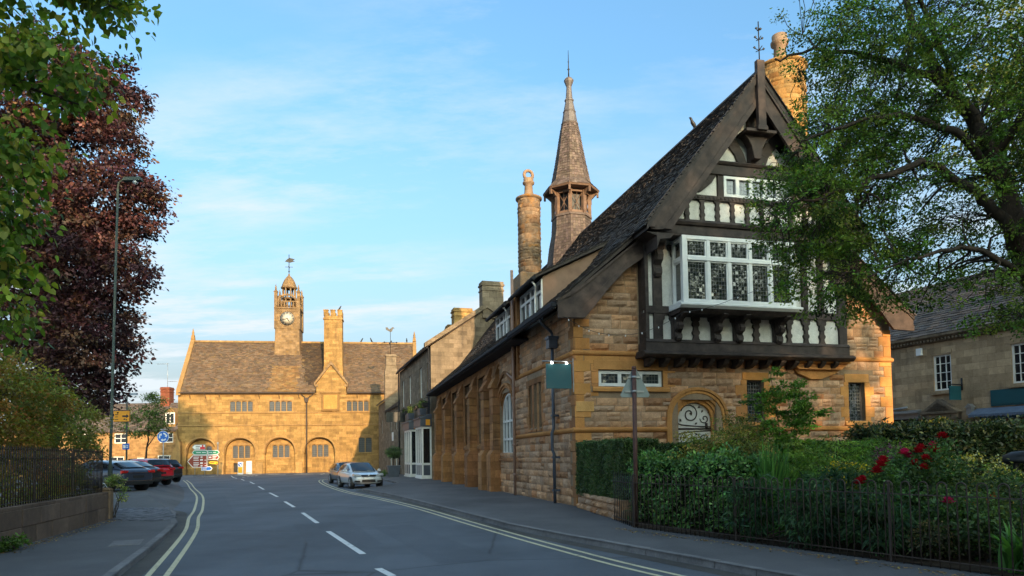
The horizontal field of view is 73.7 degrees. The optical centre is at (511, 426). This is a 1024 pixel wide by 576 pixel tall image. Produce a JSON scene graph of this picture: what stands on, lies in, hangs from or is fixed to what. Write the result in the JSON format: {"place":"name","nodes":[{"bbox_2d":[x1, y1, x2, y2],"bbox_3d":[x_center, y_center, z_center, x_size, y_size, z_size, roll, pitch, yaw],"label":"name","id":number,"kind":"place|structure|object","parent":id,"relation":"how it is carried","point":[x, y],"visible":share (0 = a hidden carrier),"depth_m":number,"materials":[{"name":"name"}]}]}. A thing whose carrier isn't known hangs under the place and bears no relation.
{"place":"outdoors","nodes":[
{"label":"outdoors","id":0,"kind":"place"},
{"bbox_2d":[0,508,177,575],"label":"pavement","id":1,"kind":"structure","parent":0,"point":[89,552],"depth_m":12.45,"materials":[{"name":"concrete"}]},
{"bbox_2d":[0,531,32,552],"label":"ivy weeds","id":2,"kind":"object","parent":1,"relation":"on","point":[16,543],"visible":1,"depth_m":12.71,"materials":[{"name":"green plant"}]},
{"bbox_2d":[0,345,35,506],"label":"maple shrub","id":3,"kind":"object","parent":1,"relation":"on","point":[2,409],"visible":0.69,"depth_m":15.26,"materials":[{"name":"green plant"}]},
{"bbox_2d":[0,344,86,505],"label":"maple shrub","id":4,"kind":"object","parent":1,"relation":"on","point":[25,438],"visible":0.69,"depth_m":16.92,"materials":[{"name":"green plant"}]},
{"bbox_2d":[0,487,113,550],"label":"garden wall","id":5,"kind":"structure","parent":1,"relation":"on","point":[38,520],"depth_m":15.28,"materials":[{"name":"stone"}]},
{"bbox_2d":[0,445,102,507],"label":"spiked railing","id":6,"kind":"object","parent":5,"relation":"on","point":[53,454],"visible":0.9,"depth_m":15.42,"materials":[{"name":"metal"}]},
{"bbox_2d":[0,362,115,503],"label":"maple shrub","id":7,"kind":"object","parent":1,"relation":"on","point":[86,441],"visible":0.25,"depth_m":19.54,"materials":[{"name":"green plant"}]},
{"bbox_2d":[0,0,162,362],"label":"lime tree","id":8,"kind":"object","parent":1,"relation":"on","point":[21,56],"visible":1,"depth_m":9.16,"materials":[{"name":"green plant"}]},
{"bbox_2d":[108,539,143,546],"bbox_3d":[-7.714,2.329,13.667,0.540,0.011,1.000,0,-3,-24],"label":"drain cover","id":9,"kind":"object","parent":1,"relation":"on","point":[126,542],"visible":1,"depth_m":13.62,"materials":[{"name":"metal"}]},
{"bbox_2d":[108,507,176,520],"bbox_3d":[-12.198,2.747,21.681,6.698,0.019,4.339,-2,-3,20],"label":"cobbled crossover","id":10,"kind":"object","parent":1,"relation":"on","point":[147,514],"visible":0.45,"depth_m":20.74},
{"bbox_2d":[103,474,130,517],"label":"plant","id":11,"kind":"object","parent":10,"relation":"on","point":[110,480],"visible":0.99,"depth_m":19.65,"materials":[{"name":"green plant"}]},
{"bbox_2d":[0,520,970,575],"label":"fallen leaves","id":12,"kind":"object","parent":1,"relation":"on","point":[612,528],"visible":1,"depth_m":12.37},
{"bbox_2d":[0,477,183,509],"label":"car park","id":13,"kind":"structure","parent":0,"point":[170,496],"depth_m":27.63,"materials":[{"name":"asphalt"}]},
{"bbox_2d":[0,13,181,490],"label":"copper beech","id":14,"kind":"object","parent":13,"relation":"on","point":[87,250],"visible":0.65,"depth_m":30.03,"materials":[{"name":"purple plant"}]},
{"bbox_2d":[80,460,154,490],"bbox_3d":[-18.553,2.256,30.938,4.690,1.445,2.192,-2,-3,23],"label":"parked car","id":15,"kind":"object","parent":13,"relation":"on","point":[138,476],"visible":0.35,"depth_m":29.98,"materials":[{"name":"paint"}]},
{"bbox_2d":[86,460,163,488],"bbox_3d":[-20.050,2.445,34.734,4.690,1.445,2.192,-2,-3,25],"label":"parked car","id":16,"kind":"object","parent":13,"relation":"on","point":[156,478],"visible":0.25,"depth_m":34.24,"materials":[{"name":"paint"}]},
{"bbox_2d":[108,177,143,487],"bbox_3d":[-12.549,-2.686,22.120,1.070,10.930,0.226,-1,-3,0],"label":"lamp post","id":17,"kind":"object","parent":13,"relation":"on","point":[135,180],"visible":0.78,"depth_m":22.15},
{"bbox_2d":[128,458,174,484],"bbox_3d":[-20.938,2.577,38.354,4.280,1.524,2.152,-2,-3,31],"label":"parked car","id":18,"kind":"object","parent":13,"relation":"on","point":[167,475],"visible":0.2,"depth_m":37.58,"materials":[{"name":"paint"}]},
{"bbox_2d":[163,459,183,481],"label":"parked car","id":19,"kind":"object","parent":13,"relation":"on","point":[178,470],"visible":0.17,"depth_m":42.83,"materials":[{"name":"paint"}]},
{"bbox_2d":[119,472,748,575],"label":"road","id":20,"kind":"structure","parent":0,"point":[257,533],"depth_m":13.67,"materials":[{"name":"asphalt"}]},
{"bbox_2d":[125,393,137,459],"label":"street lamp","id":21,"kind":"object","parent":20,"relation":"on","point":[127,422],"visible":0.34,"depth_m":50.05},
{"bbox_2d":[113,410,129,421],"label":"orange diversion sign","id":22,"kind":"object","parent":21,"relation":"attached to","point":[122,416],"visible":0.96,"depth_m":49.99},
{"bbox_2d":[102,507,177,575],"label":"kerb","id":23,"kind":"structure","parent":20,"relation":"on","point":[124,563],"depth_m":12.26,"materials":[{"name":"stone"}]},
{"bbox_2d":[114,391,176,457],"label":"street tree","id":24,"kind":"object","parent":20,"relation":"on","point":[150,396],"visible":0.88,"depth_m":61.16,"materials":[{"name":"green plant"}]},
{"bbox_2d":[121,510,189,575],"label":"gutter grit","id":25,"kind":"object","parent":20,"relation":"on","point":[146,563],"visible":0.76,"depth_m":12.91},
{"bbox_2d":[157,429,168,458],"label":"roundabout sign","id":26,"kind":"object","parent":20,"relation":"on","point":[163,436],"visible":1,"depth_m":60.03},
{"bbox_2d":[145,480,197,575],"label":"yellow line","id":27,"kind":"object","parent":20,"relation":"on","point":[160,561],"visible":0.98,"depth_m":14.27,"materials":[{"name":"paint"}]},
{"bbox_2d":[163,480,204,575],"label":"yellow line","id":28,"kind":"object","parent":20,"relation":"on","point":[176,562],"visible":0.94,"depth_m":14.23,"materials":[{"name":"paint"}]},
{"bbox_2d":[187,442,218,476],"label":"direction sign","id":29,"kind":"object","parent":20,"relation":"on","point":[198,459],"visible":0.98,"depth_m":75.04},
{"bbox_2d":[200,495,234,514],"bbox_3d":[-12.026,3.095,27.639,1.036,0.001,13.252,0,-3,-24],"label":"road patch","id":30,"kind":"object","parent":20,"relation":"on","point":[216,504],"visible":1,"depth_m":25.80,"materials":[{"name":"asphalt"}]},
{"bbox_2d":[232,474,261,475],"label":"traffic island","id":31,"kind":"structure","parent":20,"relation":"on","point":[244,474],"depth_m":76.27,"materials":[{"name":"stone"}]},
{"bbox_2d":[238,462,243,473],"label":"bollard","id":32,"kind":"object","parent":31,"relation":"on","point":[240,468],"visible":1,"depth_m":76.67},
{"bbox_2d":[246,461,251,473],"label":"bollard","id":33,"kind":"object","parent":31,"relation":"on","point":[248,467],"visible":0.98,"depth_m":79.17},
{"bbox_2d":[209,474,395,575],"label":"white road marking","id":34,"kind":"object","parent":20,"relation":"on","point":[359,551],"visible":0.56,"depth_m":13.98,"materials":[{"name":"paint"}]},
{"bbox_2d":[293,521,381,547],"bbox_3d":[-4.177,2.452,15.753,1.520,0.001,5.314,0,-3,-20],"label":"road patch","id":35,"kind":"object","parent":20,"relation":"on","point":[313,535],"visible":1,"depth_m":15.35,"materials":[{"name":"asphalt"}]},
{"bbox_2d":[328,462,351,483],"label":"parked car","id":36,"kind":"object","parent":20,"relation":"on","point":[333,473],"visible":0.27,"depth_m":46.69,"materials":[{"name":"paint"}]},
{"bbox_2d":[337,462,382,488],"bbox_3d":[-8.992,2.890,40.192,2.152,1.524,4.280,0,-3,-27],"label":"parked car","id":37,"kind":"object","parent":20,"relation":"on","point":[352,474],"visible":0.99,"depth_m":39.06,"materials":[{"name":"paint"}]},
{"bbox_2d":[373,525,500,562],"bbox_3d":[-1.863,2.344,14.113,1.077,0.001,6.462,0,-3,-22],"label":"road patch","id":38,"kind":"object","parent":20,"relation":"on","point":[435,547],"visible":1,"depth_m":13.13,"materials":[{"name":"asphalt"}]},
{"bbox_2d":[318,480,661,575],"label":"yellow line","id":39,"kind":"object","parent":20,"relation":"on","point":[522,539],"visible":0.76,"depth_m":13.20,"materials":[{"name":"paint"}]},
{"bbox_2d":[322,479,683,575],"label":"yellow line","id":40,"kind":"object","parent":20,"relation":"on","point":[539,540],"visible":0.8,"depth_m":13.00,"materials":[{"name":"paint"}]},
{"bbox_2d":[357,490,747,575],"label":"gutter grit","id":41,"kind":"object","parent":20,"relation":"on","point":[688,566],"visible":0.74,"depth_m":12.51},
{"bbox_2d":[362,479,808,575],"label":"kerb","id":42,"kind":"structure","parent":20,"relation":"on","point":[716,564],"depth_m":12.13,"materials":[{"name":"stone"}]},
{"bbox_2d":[0,0,1023,415],"label":"sky","id":43,"kind":"structure","parent":0,"point":[381,148],"materials":[{"name":"blue"}]},
{"bbox_2d":[364,471,1005,575],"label":"pavement","id":44,"kind":"structure","parent":0,"point":[534,512],"depth_m":13.44,"materials":[{"name":"asphalt"}]},
{"bbox_2d":[377,354,399,471],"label":"gabled end house","id":45,"kind":"structure","parent":44,"relation":"on","point":[390,399],"depth_m":78.35,"materials":[{"name":"grey stone"}]},
{"bbox_2d":[384,327,396,353],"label":"weathervane","id":46,"kind":"object","parent":45,"relation":"on","point":[390,331],"visible":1,"depth_m":78.65,"materials":[{"name":"white metal"}]},
{"bbox_2d":[383,400,400,473],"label":"stone house","id":47,"kind":"structure","parent":44,"relation":"on","point":[392,434],"depth_m":72.54,"materials":[{"name":"grey stone"}]},
{"bbox_2d":[382,445,402,476],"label":"potted bay tree","id":48,"kind":"object","parent":44,"relation":"on","point":[393,470],"visible":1,"depth_m":57.55,"materials":[{"name":"green plant"}]},
{"bbox_2d":[396,281,504,478],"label":"shop house","id":49,"kind":"structure","parent":44,"relation":"on","point":[434,361],"depth_m":52.77,"materials":[{"name":"grey stone"}]},
{"bbox_2d":[385,410,404,421],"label":"black hanging sign","id":50,"kind":"object","parent":49,"relation":"attached to","point":[395,416],"visible":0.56,"depth_m":62.01,"materials":[{"name":"metal"}]},
{"bbox_2d":[402,419,415,476],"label":"bay window","id":51,"kind":"structure","parent":49,"relation":"in","point":[408,426],"depth_m":56.49,"materials":[{"name":"white paint"}]},
{"bbox_2d":[406,405,413,419],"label":"bay top planter","id":52,"kind":"object","parent":49,"relation":"on","point":[409,415],"visible":0.94,"depth_m":57.62,"materials":[{"name":"blue stone"}]},
{"bbox_2d":[417,400,426,414],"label":"bay top planter","id":53,"kind":"object","parent":49,"relation":"on","point":[421,411],"visible":0.59,"depth_m":52.09,"materials":[{"name":"blue stone"}]},
{"bbox_2d":[413,414,431,478],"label":"bay window","id":54,"kind":"structure","parent":49,"relation":"in","point":[422,424],"depth_m":51.21,"materials":[{"name":"white paint"}]},
{"bbox_2d":[576,493,631,520],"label":"stone wall","id":55,"kind":"structure","parent":44,"relation":"on","point":[601,505],"depth_m":17.95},
{"bbox_2d":[575,437,659,499],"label":"box hedge","id":56,"kind":"object","parent":55,"relation":"on","point":[598,462],"visible":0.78,"depth_m":18.14,"materials":[{"name":"green plant"}]},
{"bbox_2d":[612,470,632,526],"bbox_3d":[2.562,1.645,15.834,0.048,1.215,1.824,-1,-3,-5],"label":"short railing","id":57,"kind":"object","parent":44,"relation":"on","point":[619,517],"visible":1,"depth_m":15.76,"materials":[{"name":"black metal"}]},
{"bbox_2d":[426,21,915,505],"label":"timbered hall","id":58,"kind":"structure","parent":44,"relation":"on","point":[662,240],"depth_m":22.73,"materials":[{"name":"stone"}]},
{"bbox_2d":[503,393,512,452],"bbox_3d":[-0.067,-0.113,30.064,0.120,2.750,2.400,0,-3,-14],"label":"arched window","id":59,"kind":"structure","parent":58,"relation":"in","point":[507,408],"depth_m":30.51,"materials":[{"name":"white paint"}]},
{"bbox_2d":[542,358,573,391],"bbox_3d":[1.467,-1.606,21.289,1.050,1.060,0.170,0,-3,-14],"label":"hanging sign","id":60,"kind":"object","parent":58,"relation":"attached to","point":[558,376],"visible":1,"depth_m":21.33,"materials":[{"name":"metal"}]},
{"bbox_2d":[598,370,661,386],"bbox_3d":[3.804,-1.531,22.024,2.200,0.500,0.060,0,-3,-14],"label":"window","id":61,"kind":"structure","parent":58,"relation":"in","point":[606,378],"depth_m":21.97,"materials":[{"name":"white paint"}]},
{"bbox_2d":[563,254,817,336],"bbox_3d":[5.996,-4.334,21.501,8.933,3.066,0.717,-1,-3,-9],"label":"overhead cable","id":62,"kind":"object","parent":58,"relation":"attached to","point":[682,312],"visible":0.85,"depth_m":21.22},
{"bbox_2d":[678,403,710,441],"bbox_3d":[6.048,0.845,22.679,1.434,3.700,0.133,0,-3,-14],"label":"door","id":63,"kind":"structure","parent":58,"relation":"in","point":[693,417],"depth_m":22.73,"materials":[{"name":"beige paint"}]},
{"bbox_2d":[669,235,802,311],"bbox_3d":[7.208,-4.828,22.020,4.380,2.300,0.830,0,-3,-14],"label":"oriel window","id":64,"kind":"structure","parent":58,"relation":"in","point":[707,271],"depth_m":21.67,"materials":[{"name":"white paint"}]},
{"bbox_2d":[747,381,761,421],"bbox_3d":[8.176,-0.841,23.223,0.660,1.410,0.060,0,-3,-14],"label":"window","id":65,"kind":"structure","parent":58,"relation":"in","point":[753,387],"depth_m":23.24,"materials":[{"name":"grey glass"}]},
{"bbox_2d":[723,176,787,201],"bbox_3d":[8.050,-7.775,22.467,2.500,0.680,0.140,0,-3,-14],"label":"window","id":66,"kind":"structure","parent":58,"relation":"in","point":[734,187],"depth_m":22.32,"materials":[{"name":"white paint"}]},
{"bbox_2d":[848,383,861,420],"bbox_3d":[12.106,-0.859,24.239,0.680,1.350,0.060,0,-3,-14],"label":"window","id":67,"kind":"structure","parent":58,"relation":"in","point":[855,400],"depth_m":24.27,"materials":[{"name":"grey glass"}]},
{"bbox_2d":[624,502,1023,575],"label":"flower bed","id":68,"kind":"object","parent":44,"relation":"on","point":[964,559],"visible":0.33,"depth_m":10.53,"materials":[{"name":"soil"}]},
{"bbox_2d":[620,366,649,525],"bbox_3d":[2.786,0.466,15.213,0.680,3.610,0.145,-1,-3,-6],"label":"triangular road sign","id":69,"kind":"object","parent":68,"relation":"on","point":[634,388],"visible":0.96,"depth_m":15.21,"materials":[{"name":"metal"}]},
{"bbox_2d":[623,441,775,533],"bbox_3d":[4.006,1.273,14.905,1.864,1.871,4.269,0,-3,-25],"label":"laurel hedge","id":70,"kind":"object","parent":68,"relation":"on","point":[715,465],"visible":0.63,"depth_m":14.36,"materials":[{"name":"green plant"}]},
{"bbox_2d":[667,409,786,464],"bbox_3d":[5.164,0.868,15.573,3.180,2.648,2.362,1,-3,-43],"label":"mixed shrub","id":71,"kind":"object","parent":68,"relation":"on","point":[746,443],"visible":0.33,"depth_m":15.27,"materials":[{"name":"green plant"}]},
{"bbox_2d":[658,438,849,501],"bbox_3d":[8.259,1.392,21.585,10.698,2.061,1.117,0,-3,-15],"label":"box hedge","id":72,"kind":"object","parent":68,"relation":"on","point":[663,446],"visible":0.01,"depth_m":20.96,"materials":[{"name":"green plant"}]},
{"bbox_2d":[747,435,801,535],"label":"sword leaf clump","id":73,"kind":"object","parent":68,"relation":"on","point":[770,467],"visible":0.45,"depth_m":13.03,"materials":[{"name":"green plant"}]},
{"bbox_2d":[737,366,835,503],"bbox_3d":[6.301,0.386,15.550,1.841,3.557,1.638,-3,-3,41],"label":"young tree","id":74,"kind":"object","parent":68,"relation":"on","point":[799,408],"visible":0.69,"depth_m":15.46,"materials":[{"name":"green plant"}]},
{"bbox_2d":[717,464,918,556],"bbox_3d":[4.970,1.393,11.429,2.818,1.571,3.108,-1,-3,12],"label":"hedge","id":75,"kind":"object","parent":68,"relation":"on","point":[849,509],"visible":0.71,"depth_m":11.26,"materials":[{"name":"green plant"}]},
{"bbox_2d":[771,434,919,499],"bbox_3d":[7.591,1.114,14.079,4.528,1.955,2.859,1,-3,-34],"label":"feathery shrub","id":76,"kind":"object","parent":68,"relation":"on","point":[860,449],"visible":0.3,"depth_m":13.93,"materials":[{"name":"green plant"}]},
{"bbox_2d":[739,0,1023,341],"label":"garden tree","id":77,"kind":"object","parent":68,"relation":"on","point":[988,147],"visible":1,"depth_m":12.88,"materials":[{"name":"green plant"}]},
{"bbox_2d":[843,455,924,549],"bbox_3d":[5.925,1.216,10.836,1.378,1.514,1.241,-1,-3,0],"label":"rose bush","id":78,"kind":"object","parent":68,"relation":"on","point":[877,469],"visible":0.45,"depth_m":10.75,"materials":[{"name":"green plant"}]},
{"bbox_2d":[867,441,937,539],"bbox_3d":[6.666,1.118,11.546,1.332,1.736,1.019,-1,-3,0],"label":"rose bush","id":79,"kind":"object","parent":68,"relation":"on","point":[905,451],"visible":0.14,"depth_m":11.48,"materials":[{"name":"green plant"}]},
{"bbox_2d":[835,414,1023,514],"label":"spotted laurel hedge","id":80,"kind":"object","parent":68,"relation":"on","point":[994,437],"visible":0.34,"depth_m":16.97,"materials":[{"name":"green plant"}]},
{"bbox_2d":[897,431,974,508],"bbox_3d":[6.905,1.028,11.300,1.282,1.893,1.334,-1,-3,0],"label":"rose bush","id":81,"kind":"object","parent":68,"relation":"on","point":[939,450],"visible":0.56,"depth_m":11.20,"materials":[{"name":"green plant"}]},
{"bbox_2d":[856,457,1023,562],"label":"rose leaves","id":82,"kind":"object","parent":68,"relation":"on","point":[1014,493],"visible":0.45,"depth_m":10.38,"materials":[{"name":"green plant"}]},
{"bbox_2d":[913,494,987,558],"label":"rose bush","id":83,"kind":"object","parent":68,"relation":"on","point":[952,509],"visible":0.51,"depth_m":9.82,"materials":[{"name":"green plant"}]},
{"bbox_2d":[899,450,1023,503],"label":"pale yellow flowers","id":84,"kind":"object","parent":68,"relation":"on","point":[986,465],"visible":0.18,"depth_m":11.81,"materials":[{"name":"green plant"}]},
{"bbox_2d":[915,0,1023,200],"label":"back garden tree","id":85,"kind":"object","parent":68,"relation":"on","point":[999,53],"visible":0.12,"depth_m":22.47,"materials":[{"name":"green plant"}]},
{"bbox_2d":[974,518,1023,574],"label":"strap leaf clump","id":86,"kind":"object","parent":68,"relation":"on","point":[1017,552],"visible":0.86,"depth_m":8.65,"materials":[{"name":"green plant"}]},
{"bbox_2d":[632,474,1023,575],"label":"bow top railing","id":87,"kind":"object","parent":44,"relation":"on","point":[891,554],"visible":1,"depth_m":10.40,"materials":[{"name":"metal"}]},
{"bbox_2d":[889,267,1023,425],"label":"buff stone terrace","id":88,"kind":"structure","parent":44,"relation":"on","point":[989,369],"depth_m":36.79,"materials":[{"name":"grey stone"}]},
{"bbox_2d":[916,348,922,355],"bbox_3d":[22.838,-4.146,38.217,0.260,0.400,0.300,0,-3,-23],"label":"alarm box","id":89,"kind":"object","parent":88,"relation":"attached to","point":[919,351],"visible":1,"depth_m":38.10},
{"bbox_2d":[934,354,951,390],"bbox_3d":[23.522,-2.925,37.193,0.090,1.950,1.000,0,-3,-23],"label":"sash window","id":90,"kind":"structure","parent":88,"relation":"in","point":[942,363],"depth_m":37.27,"materials":[{"name":"white paint"}]},
{"bbox_2d":[948,378,962,399],"bbox_3d":[23.348,-1.967,35.921,1.100,1.170,0.100,0,-3,-23],"label":"square hanging sign","id":91,"kind":"object","parent":88,"relation":"attached to","point":[954,392],"visible":1,"depth_m":35.87,"materials":[{"name":"teal paint"}]},
{"bbox_2d":[964,404,974,414],"bbox_3d":[23.866,-0.877,35.499,0.470,0.600,0.380,0,-3,-23],"label":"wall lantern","id":92,"kind":"object","parent":88,"relation":"attached to","point":[970,408],"depth_m":35.40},
{"bbox_2d":[1012,343,1023,382],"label":"sash window","id":93,"kind":"structure","parent":88,"relation":"in","point":[1017,349],"depth_m":33.71,"materials":[{"name":"white paint"}]},
{"bbox_2d":[805,496,848,548],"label":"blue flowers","id":94,"kind":"object","parent":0,"point":[834,512],"visible":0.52,"depth_m":11.02,"materials":[{"name":"green plant"}]},
{"bbox_2d":[817,456,878,536],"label":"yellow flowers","id":95,"kind":"object","parent":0,"point":[847,467],"visible":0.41,"depth_m":12.11,"materials":[{"name":"green plant"}]},
{"bbox_2d":[860,442,911,523],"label":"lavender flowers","id":96,"kind":"object","parent":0,"point":[896,449],"visible":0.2,"depth_m":12.93,"materials":[{"name":"green plant"}]},
{"bbox_2d":[900,519,983,559],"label":"shrub","id":97,"kind":"object","parent":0,"point":[934,542],"visible":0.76,"depth_m":9.68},
{"bbox_2d":[951,488,1019,559],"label":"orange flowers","id":98,"kind":"object","parent":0,"point":[982,501],"visible":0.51,"depth_m":9.61,"materials":[{"name":"green plant"}]},
{"bbox_2d":[1001,451,1023,502],"bbox_3d":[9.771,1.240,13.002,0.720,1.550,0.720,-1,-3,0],"label":"car","id":99,"kind":"object","parent":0,"point":[1016,457],"visible":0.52,"depth_m":12.90,"materials":[{"name":"black metal"}]},
{"label":"ground","id":100,"kind":"structure","parent":0,"visible":0},
{"bbox_2d":[4,387,177,463],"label":"dormered house","id":101,"kind":"structure","parent":100,"relation":"on","point":[137,448],"depth_m":96.07,"materials":[{"name":"stone"}]},
{"bbox_2d":[115,433,125,442],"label":"window","id":102,"kind":"structure","parent":101,"relation":"in","point":[120,438],"depth_m":96.19,"materials":[{"name":"white paint"}]},
{"bbox_2d":[171,258,415,474],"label":"market hall","id":103,"kind":"structure","parent":100,"relation":"on","point":[288,400],"depth_m":87.05,"materials":[{"name":"stone"}]},
{"bbox_2d":[192,444,212,459],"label":"mullioned window","id":104,"kind":"structure","parent":103,"relation":"in","point":[207,446],"depth_m":85.35,"materials":[{"name":"stone"}]},
{"bbox_2d":[228,399,254,412],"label":"mullioned window","id":105,"kind":"structure","parent":103,"relation":"in","point":[234,404],"depth_m":85.45,"materials":[{"name":"stone"}]},
{"bbox_2d":[231,443,251,458],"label":"mullioned window","id":106,"kind":"structure","parent":103,"relation":"in","point":[239,450],"depth_m":85.98,"materials":[{"name":"stone"}]},
{"bbox_2d":[267,399,293,412],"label":"mullioned window","id":107,"kind":"structure","parent":103,"relation":"in","point":[274,405],"depth_m":86.16,"materials":[{"name":"stone"}]},
{"bbox_2d":[271,443,290,458],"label":"mullioned window","id":108,"kind":"structure","parent":103,"relation":"in","point":[279,450],"depth_m":86.71,"materials":[{"name":"stone"}]},
{"bbox_2d":[310,442,329,457],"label":"mullioned window","id":109,"kind":"structure","parent":103,"relation":"in","point":[318,449],"depth_m":87.48,"materials":[{"name":"stone"}]},
{"bbox_2d":[345,399,369,411],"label":"mullioned window","id":110,"kind":"structure","parent":103,"relation":"in","point":[352,405],"depth_m":87.69,"materials":[{"name":"stone"}]},
{"bbox_2d":[357,435,372,453],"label":"mullioned window","id":111,"kind":"structure","parent":103,"relation":"in","point":[365,442],"depth_m":87.61,"materials":[{"name":"stone"}]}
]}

